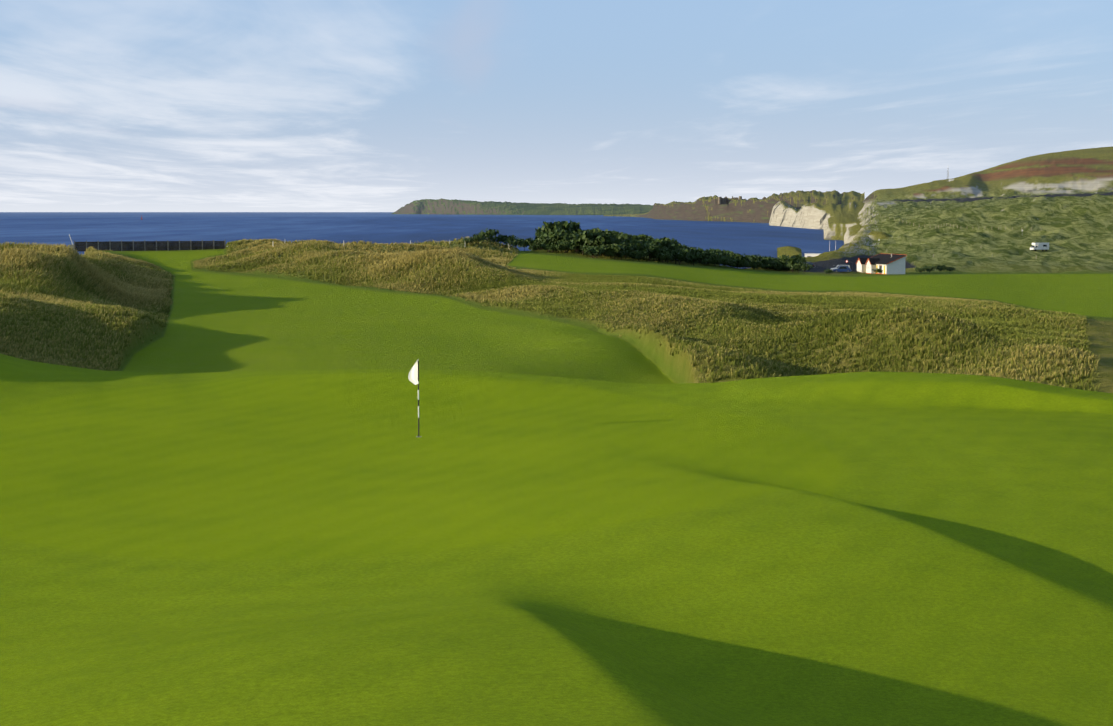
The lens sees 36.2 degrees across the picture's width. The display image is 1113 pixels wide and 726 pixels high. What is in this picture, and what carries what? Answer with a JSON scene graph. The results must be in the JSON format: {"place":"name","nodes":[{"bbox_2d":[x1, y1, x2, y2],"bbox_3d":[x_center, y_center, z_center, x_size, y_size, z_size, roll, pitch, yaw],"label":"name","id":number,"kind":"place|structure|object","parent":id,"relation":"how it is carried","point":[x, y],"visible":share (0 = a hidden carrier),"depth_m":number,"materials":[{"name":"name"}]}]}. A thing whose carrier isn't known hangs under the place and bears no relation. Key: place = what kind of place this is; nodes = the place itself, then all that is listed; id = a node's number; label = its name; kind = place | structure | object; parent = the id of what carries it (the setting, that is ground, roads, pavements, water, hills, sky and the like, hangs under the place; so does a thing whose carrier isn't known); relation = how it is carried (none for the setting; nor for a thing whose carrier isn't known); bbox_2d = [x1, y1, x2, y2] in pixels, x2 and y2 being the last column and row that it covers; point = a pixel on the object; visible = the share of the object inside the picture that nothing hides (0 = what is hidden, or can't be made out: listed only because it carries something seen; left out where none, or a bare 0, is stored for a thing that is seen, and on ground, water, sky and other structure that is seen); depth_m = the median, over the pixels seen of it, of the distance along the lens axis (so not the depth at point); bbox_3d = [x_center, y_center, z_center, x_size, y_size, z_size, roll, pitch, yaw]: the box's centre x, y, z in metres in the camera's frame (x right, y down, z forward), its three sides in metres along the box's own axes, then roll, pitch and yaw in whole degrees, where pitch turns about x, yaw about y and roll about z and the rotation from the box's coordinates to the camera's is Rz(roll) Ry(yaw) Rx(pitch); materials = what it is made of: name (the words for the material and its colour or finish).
{"place":"outdoors","nodes":[
{"label":"outdoors","id":0,"kind":"place"},
{"bbox_2d":[0,212,843,268],"bbox_3d":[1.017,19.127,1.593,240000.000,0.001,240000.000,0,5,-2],"label":"sea water","id":1,"kind":"structure","parent":0,"point":[741,238],"depth_m":1966.81,"materials":[{"name":"blue liquid"}]},
{"bbox_2d":[392,198,653,214],"bbox_3d":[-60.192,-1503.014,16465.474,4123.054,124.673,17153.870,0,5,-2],"label":"headland","id":2,"kind":"structure","parent":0,"point":[441,206],"depth_m":11221.57,"materials":[{"name":"green plant"}]},
{"bbox_2d":[0,146,1112,725],"bbox_3d":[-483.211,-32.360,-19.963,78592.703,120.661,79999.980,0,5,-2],"label":"golf course ground","id":3,"kind":"structure","parent":0,"point":[238,498],"depth_m":34.23,"materials":[{"name":"green plant"}]},
{"bbox_2d":[69,234,227,250],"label":"fence","id":4,"kind":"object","parent":3,"relation":"on","point":[144,245],"depth_m":256.88,"materials":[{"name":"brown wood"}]},
{"bbox_2d":[416,359,421,436],"bbox_3d":[-3.827,1.052,47.158,0.160,2.310,0.160,0,5,-2],"label":"flagstick","id":5,"kind":"object","parent":3,"relation":"on","point":[418,400],"visible":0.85,"depth_m":47.14,"materials":[{"name":"white paint"}]},
{"bbox_2d":[408,360,417,384],"bbox_3d":[-3.964,0.256,47.195,0.323,0.710,0.078,3,6,30],"label":"flag cloth","id":6,"kind":"object","parent":5,"relation":"attached to","point":[413,376],"visible":0.96,"depth_m":47.17,"materials":[{"name":"white fabric"}]},
{"bbox_2d":[462,237,473,243],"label":"bush","id":7,"kind":"object","parent":3,"relation":"on","point":[468,240],"visible":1,"depth_m":291.85,"materials":[{"name":"green plant"}]},
{"bbox_2d":[470,232,488,244],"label":"bush","id":8,"kind":"object","parent":3,"relation":"on","point":[477,238],"visible":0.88,"depth_m":292.54,"materials":[{"name":"green plant"}]},
{"bbox_2d":[478,228,498,242],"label":"bush","id":9,"kind":"object","parent":3,"relation":"on","point":[490,232],"visible":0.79,"depth_m":304.07,"materials":[{"name":"green plant"}]},
{"bbox_2d":[487,235,501,242],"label":"bush","id":10,"kind":"object","parent":3,"relation":"on","point":[494,238],"visible":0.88,"depth_m":305.28,"materials":[{"name":"green plant"}]},
{"bbox_2d":[498,234,516,246],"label":"bush","id":11,"kind":"object","parent":3,"relation":"on","point":[504,238],"visible":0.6,"depth_m":305.94,"materials":[{"name":"green plant"}]},
{"bbox_2d":[504,237,523,246],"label":"bush","id":12,"kind":"object","parent":3,"relation":"on","point":[513,243],"visible":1,"depth_m":304.58,"materials":[{"name":"green plant"}]},
{"bbox_2d":[517,237,533,250],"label":"bush","id":13,"kind":"object","parent":3,"relation":"on","point":[527,241],"visible":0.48,"depth_m":322.02,"materials":[{"name":"green plant"}]},
{"bbox_2d":[528,246,537,251],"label":"bush","id":14,"kind":"object","parent":3,"relation":"on","point":[533,248],"visible":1,"depth_m":315.38,"materials":[{"name":"green plant"}]},
{"bbox_2d":[535,227,542,238],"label":"bush","id":15,"kind":"object","parent":3,"relation":"on","point":[538,231],"visible":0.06,"depth_m":323.99,"materials":[{"name":"green plant"}]},
{"bbox_2d":[540,243,550,249],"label":"bush","id":16,"kind":"object","parent":3,"relation":"on","point":[544,246],"visible":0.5,"depth_m":306.74,"materials":[{"name":"green plant"}]},
{"bbox_2d":[539,231,552,251],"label":"tree","id":17,"kind":"object","parent":3,"relation":"on","point":[542,235],"visible":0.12,"depth_m":311.81,"materials":[{"name":"green plant"}]},
{"bbox_2d":[543,234,556,244],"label":"bush","id":18,"kind":"object","parent":3,"relation":"on","point":[549,240],"visible":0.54,"depth_m":307.21,"materials":[{"name":"green plant"}]},
{"bbox_2d":[0,236,1100,391],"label":"dune grass","id":19,"kind":"structure","parent":3,"relation":"on","point":[45,285],"depth_m":125.48,"materials":[{"name":"green plant"}]},
{"bbox_2d":[546,243,558,251],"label":"bush","id":20,"kind":"object","parent":3,"relation":"on","point":[552,246],"visible":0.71,"depth_m":302.05,"materials":[{"name":"green plant"}]},
{"bbox_2d":[541,221,573,251],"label":"tree","id":21,"kind":"object","parent":3,"relation":"on","point":[551,226],"visible":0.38,"depth_m":314.00,"materials":[{"name":"green plant"}]},
{"bbox_2d":[555,244,565,250],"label":"bush","id":22,"kind":"object","parent":3,"relation":"on","point":[561,247],"visible":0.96,"depth_m":300.78,"materials":[{"name":"green plant"}]},
{"bbox_2d":[553,227,574,240],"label":"tree","id":23,"kind":"object","parent":3,"relation":"on","point":[563,232],"visible":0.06,"depth_m":305.85,"materials":[{"name":"green plant"}]},
{"bbox_2d":[557,239,571,248],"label":"tree","id":24,"kind":"object","parent":3,"relation":"on","point":[560,242],"visible":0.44,"depth_m":302.00,"materials":[{"name":"green plant"}]},
{"bbox_2d":[551,231,578,240],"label":"tree","id":25,"kind":"object","parent":3,"relation":"on","point":[556,236],"visible":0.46,"depth_m":304.17,"materials":[{"name":"green plant"}]},
{"bbox_2d":[562,241,575,249],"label":"bush","id":26,"kind":"object","parent":3,"relation":"on","point":[571,247],"visible":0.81,"depth_m":300.79,"materials":[{"name":"green plant"}]},
{"bbox_2d":[560,220,580,248],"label":"tree","id":27,"kind":"object","parent":3,"relation":"on","point":[576,226],"visible":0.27,"depth_m":317.53,"materials":[{"name":"green plant"}]},
{"bbox_2d":[566,229,581,251],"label":"tree","id":28,"kind":"object","parent":3,"relation":"on","point":[579,233],"visible":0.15,"depth_m":304.61,"materials":[{"name":"green plant"}]},
{"bbox_2d":[571,235,587,253],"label":"tree","id":29,"kind":"object","parent":3,"relation":"on","point":[579,241],"visible":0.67,"depth_m":299.01,"materials":[{"name":"green plant"}]},
{"bbox_2d":[580,243,593,256],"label":"tree","id":30,"kind":"object","parent":3,"relation":"on","point":[584,247],"visible":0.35,"depth_m":292.42,"materials":[{"name":"green plant"}]},
{"bbox_2d":[585,244,603,257],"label":"tree","id":31,"kind":"object","parent":3,"relation":"on","point":[596,250],"visible":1,"depth_m":288.64,"materials":[{"name":"green plant"}]},
{"bbox_2d":[581,227,611,257],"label":"tree","id":32,"kind":"object","parent":3,"relation":"on","point":[595,236],"visible":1,"depth_m":296.26,"materials":[{"name":"green plant"}]},
{"bbox_2d":[604,251,615,256],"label":"bush","id":33,"kind":"object","parent":3,"relation":"on","point":[608,254],"visible":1,"depth_m":290.22,"materials":[{"name":"green plant"}]},
{"bbox_2d":[600,243,624,257],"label":"tree","id":34,"kind":"object","parent":3,"relation":"on","point":[615,248],"visible":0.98,"depth_m":289.88,"materials":[{"name":"green plant"}]},
{"bbox_2d":[605,235,629,257],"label":"tree","id":35,"kind":"object","parent":3,"relation":"on","point":[615,241],"visible":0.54,"depth_m":297.80,"materials":[{"name":"green plant"}]},
{"bbox_2d":[611,230,623,234],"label":"bush","id":36,"kind":"object","parent":3,"relation":"on","point":[615,232],"visible":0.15,"depth_m":318.38,"materials":[{"name":"green plant"}]},
{"bbox_2d":[614,233,633,239],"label":"tree","id":37,"kind":"object","parent":3,"relation":"on","point":[624,236],"visible":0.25,"depth_m":311.34,"materials":[{"name":"green plant"}]},
{"bbox_2d":[617,240,640,258],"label":"tree","id":38,"kind":"object","parent":3,"relation":"on","point":[624,244],"visible":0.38,"depth_m":296.47,"materials":[{"name":"green plant"}]},
{"bbox_2d":[626,251,640,258],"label":"bush","id":39,"kind":"object","parent":3,"relation":"on","point":[629,254],"visible":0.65,"depth_m":292.85,"materials":[{"name":"green plant"}]},
{"bbox_2d":[627,240,645,250],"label":"tree","id":40,"kind":"object","parent":3,"relation":"on","point":[644,246],"visible":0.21,"depth_m":299.14,"materials":[{"name":"green plant"}]},
{"bbox_2d":[631,248,647,259],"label":"tree","id":41,"kind":"object","parent":3,"relation":"on","point":[644,253],"visible":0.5,"depth_m":292.85,"materials":[{"name":"green plant"}]},
{"bbox_2d":[634,234,651,240],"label":"bush","id":42,"kind":"object","parent":3,"relation":"on","point":[642,236],"visible":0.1,"depth_m":316.43,"materials":[{"name":"green plant"}]},
{"bbox_2d":[639,237,660,257],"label":"tree","id":43,"kind":"object","parent":3,"relation":"on","point":[647,241],"visible":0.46,"depth_m":308.46,"materials":[{"name":"green plant"}]},
{"bbox_2d":[640,243,662,258],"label":"tree","id":44,"kind":"object","parent":3,"relation":"on","point":[651,249],"visible":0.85,"depth_m":298.15,"materials":[{"name":"green plant"}]},
{"bbox_2d":[655,252,668,262],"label":"tree","id":45,"kind":"object","parent":3,"relation":"on","point":[657,255],"visible":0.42,"depth_m":298.73,"materials":[{"name":"green plant"}]},
{"bbox_2d":[657,237,680,261],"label":"tree","id":46,"kind":"object","parent":3,"relation":"on","point":[669,244],"visible":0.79,"depth_m":309.89,"materials":[{"name":"green plant"}]},
{"bbox_2d":[667,249,680,263],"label":"tree","id":47,"kind":"object","parent":3,"relation":"on","point":[670,251],"visible":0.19,"depth_m":304.80,"materials":[{"name":"green plant"}]},
{"bbox_2d":[672,248,687,264],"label":"tree","id":48,"kind":"object","parent":3,"relation":"on","point":[682,254],"visible":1,"depth_m":303.50,"materials":[{"name":"green plant"}]},
{"bbox_2d":[674,255,688,262],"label":"bush","id":49,"kind":"object","parent":3,"relation":"on","point":[687,257],"visible":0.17,"depth_m":307.81,"materials":[{"name":"green plant"}]},
{"bbox_2d":[678,243,687,260],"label":"tree","id":50,"kind":"object","parent":3,"relation":"on","point":[684,246],"visible":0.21,"depth_m":327.02,"materials":[{"name":"green plant"}]},
{"bbox_2d":[687,248,700,254],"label":"bush","id":51,"kind":"object","parent":3,"relation":"on","point":[691,251],"visible":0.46,"depth_m":321.93,"materials":[{"name":"green plant"}]},
{"bbox_2d":[688,253,702,265],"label":"tree","id":52,"kind":"object","parent":3,"relation":"on","point":[694,257],"visible":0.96,"depth_m":311.90,"materials":[{"name":"green plant"}]},
{"bbox_2d":[698,252,708,259],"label":"bush","id":53,"kind":"object","parent":3,"relation":"on","point":[705,254],"visible":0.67,"depth_m":321.56,"materials":[{"name":"green plant"}]},
{"bbox_2d":[701,258,708,263],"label":"bush","id":54,"kind":"object","parent":3,"relation":"on","point":[705,260],"visible":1,"depth_m":318.57,"materials":[{"name":"green plant"}]},
{"bbox_2d":[709,257,718,264],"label":"bush","id":55,"kind":"object","parent":3,"relation":"on","point":[712,261],"visible":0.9,"depth_m":320.80,"materials":[{"name":"green plant"}]},
{"bbox_2d":[708,254,720,265],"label":"tree","id":56,"kind":"object","parent":3,"relation":"on","point":[712,256],"visible":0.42,"depth_m":321.27,"materials":[{"name":"green plant"}]},
{"bbox_2d":[714,249,727,264],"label":"tree","id":57,"kind":"object","parent":3,"relation":"on","point":[723,253],"visible":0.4,"depth_m":336.86,"materials":[{"name":"green plant"}]},
{"bbox_2d":[716,258,725,266],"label":"bush","id":58,"kind":"object","parent":3,"relation":"on","point":[720,261],"visible":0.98,"depth_m":321.60,"materials":[{"name":"green plant"}]},
{"bbox_2d":[722,256,733,264],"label":"bush","id":59,"kind":"object","parent":3,"relation":"on","point":[731,261],"visible":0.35,"depth_m":326.01,"materials":[{"name":"green plant"}]},
{"bbox_2d":[722,256,735,267],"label":"tree","id":60,"kind":"object","parent":3,"relation":"on","point":[733,258],"visible":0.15,"depth_m":329.68,"materials":[{"name":"green plant"}]},
{"bbox_2d":[724,253,741,258],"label":"bush","id":61,"kind":"object","parent":3,"relation":"on","point":[736,256],"visible":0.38,"depth_m":335.56,"materials":[{"name":"green plant"}]},
{"bbox_2d":[735,258,745,266],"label":"bush","id":62,"kind":"object","parent":3,"relation":"on","point":[739,261],"visible":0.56,"depth_m":334.41,"materials":[{"name":"green plant"}]},
{"bbox_2d":[743,260,753,266],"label":"bush","id":63,"kind":"object","parent":3,"relation":"on","point":[749,263],"visible":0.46,"depth_m":358.31,"materials":[{"name":"green plant"}]},
{"bbox_2d":[744,254,754,268],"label":"tree","id":64,"kind":"object","parent":3,"relation":"on","point":[751,258],"visible":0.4,"depth_m":359.39,"materials":[{"name":"green plant"}]},
{"bbox_2d":[753,255,760,260],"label":"bush","id":65,"kind":"object","parent":3,"relation":"on","point":[757,258],"visible":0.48,"depth_m":382.83,"materials":[{"name":"green plant"}]},
{"bbox_2d":[753,261,762,269],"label":"bush","id":66,"kind":"object","parent":3,"relation":"on","point":[756,265],"visible":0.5,"depth_m":379.27,"materials":[{"name":"green plant"}]},
{"bbox_2d":[761,264,771,268],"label":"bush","id":67,"kind":"object","parent":3,"relation":"on","point":[767,266],"visible":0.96,"depth_m":387.23,"materials":[{"name":"green plant"}]},
{"bbox_2d":[762,256,773,264],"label":"bush","id":68,"kind":"object","parent":3,"relation":"on","point":[768,259],"visible":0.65,"depth_m":393.09,"materials":[{"name":"green plant"}]},
{"bbox_2d":[770,263,781,268],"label":"bush","id":69,"kind":"object","parent":3,"relation":"on","point":[775,265],"visible":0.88,"depth_m":388.09,"materials":[{"name":"green plant"}]},
{"bbox_2d":[779,254,801,272],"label":"bush","id":70,"kind":"object","parent":3,"relation":"on","point":[794,259],"visible":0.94,"depth_m":379.29,"materials":[{"name":"green plant"}]},
{"bbox_2d":[789,262,810,272],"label":"bush","id":71,"kind":"object","parent":3,"relation":"on","point":[791,266],"visible":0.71,"depth_m":376.30,"materials":[{"name":"green plant"}]},
{"bbox_2d":[797,263,813,271],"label":"bush","id":72,"kind":"object","parent":3,"relation":"on","point":[803,267],"visible":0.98,"depth_m":375.06,"materials":[{"name":"green plant"}]},
{"bbox_2d":[805,246,835,256],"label":"lifeguard hut poles","id":73,"kind":"object","parent":3,"relation":"on","point":[811,254],"visible":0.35,"depth_m":630.80,"materials":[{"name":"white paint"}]},
{"bbox_2d":[824,268,833,273],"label":"bush","id":74,"kind":"object","parent":3,"relation":"on","point":[828,271],"visible":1,"depth_m":313.85,"materials":[{"name":"green plant"}]},
{"bbox_2d":[832,266,850,271],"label":"blue saloon car","id":75,"kind":"object","parent":3,"relation":"on","point":[843,269],"visible":0.92,"depth_m":397.28,"materials":[{"name":"paint"}]},
{"bbox_2d":[844,224,890,243],"bbox_3d":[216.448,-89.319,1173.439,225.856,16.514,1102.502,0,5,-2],"label":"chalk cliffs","id":76,"kind":"structure","parent":3,"relation":"on","point":[851,233],"depth_m":784.03,"materials":[{"name":"green plant"}]},
{"bbox_2d":[872,267,882,272],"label":"bush","id":77,"kind":"object","parent":3,"relation":"on","point":[877,270],"visible":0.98,"depth_m":339.98,"materials":[{"name":"green plant"}]},
{"bbox_2d":[856,253,906,273],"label":"house","id":78,"kind":"structure","parent":3,"relation":"on","point":[890,263],"depth_m":424.21,"materials":[{"name":"white paint"}]},
{"bbox_2d":[914,266,925,271],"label":"bush","id":79,"kind":"object","parent":3,"relation":"on","point":[918,269],"visible":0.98,"depth_m":420.80,"materials":[{"name":"green plant"}]},
{"bbox_2d":[923,265,936,271],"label":"bush","id":80,"kind":"object","parent":3,"relation":"on","point":[929,268],"visible":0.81,"depth_m":422.38,"materials":[{"name":"green plant"}]},
{"bbox_2d":[935,264,946,270],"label":"bush","id":81,"kind":"object","parent":3,"relation":"on","point":[942,267],"visible":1,"depth_m":426.29,"materials":[{"name":"green plant"}]},
{"bbox_2d":[946,266,954,271],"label":"bush","id":82,"kind":"object","parent":3,"relation":"on","point":[951,268],"visible":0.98,"depth_m":427.11,"materials":[{"name":"green plant"}]},
{"bbox_2d":[878,215,1036,256],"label":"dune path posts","id":83,"kind":"object","parent":3,"relation":"on","point":[957,227],"visible":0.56,"depth_m":699.97,"materials":[{"name":"brown wood"}]},
{"bbox_2d":[1030,243,1048,250],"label":"motorhome","id":84,"kind":"object","parent":3,"relation":"on","point":[1041,246],"visible":0.98,"depth_m":576.01,"materials":[{"name":"white paint"}]},
{"bbox_2d":[0,0,1112,211],"label":"sky","id":85,"kind":"structure","parent":0,"point":[106,105],"materials":[{"name":"blue"}]},
{"bbox_2d":[603,190,864,222],"bbox_3d":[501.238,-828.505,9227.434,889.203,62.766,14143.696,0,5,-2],"label":"dunluce cliffs","id":86,"kind":"structure","parent":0,"point":[755,210],"depth_m":3293.88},
{"bbox_2d":[715,196,765,203],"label":"castle ruin","id":87,"kind":"object","parent":86,"relation":"on","point":[724,200],"visible":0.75,"depth_m":3397.68,"materials":[{"name":"stone"}]},
{"bbox_2d":[777,246,801,257],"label":"grassy mound","id":88,"kind":"object","parent":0,"point":[790,251],"depth_m":714.75,"materials":[{"name":"green plant"}]},
{"bbox_2d":[769,200,864,228],"bbox_3d":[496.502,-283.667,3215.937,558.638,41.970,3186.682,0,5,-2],"label":"chalk cliffs","id":89,"kind":"structure","parent":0,"point":[807,216],"depth_m":2002.59,"materials":[{"name":"white stone"}]},
{"bbox_2d":[824,215,861,239],"bbox_3d":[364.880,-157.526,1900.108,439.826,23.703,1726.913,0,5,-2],"label":"chalk cliffs","id":90,"kind":"structure","parent":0,"point":[836,227],"depth_m":1186.14,"materials":[{"name":"stone"}]}
]}

